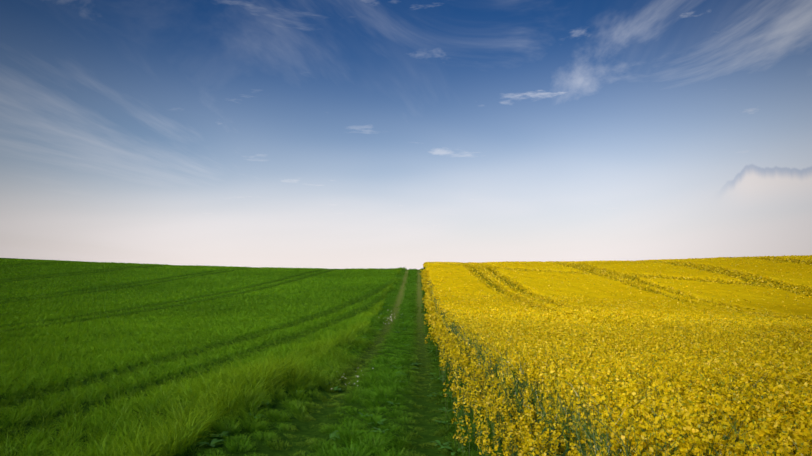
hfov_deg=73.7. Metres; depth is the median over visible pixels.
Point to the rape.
(730, 343)
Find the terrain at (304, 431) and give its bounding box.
[0,258,497,455]
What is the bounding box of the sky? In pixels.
[0,0,811,269]
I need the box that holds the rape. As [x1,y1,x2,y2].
[420,255,811,455]
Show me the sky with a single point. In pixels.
(330, 134)

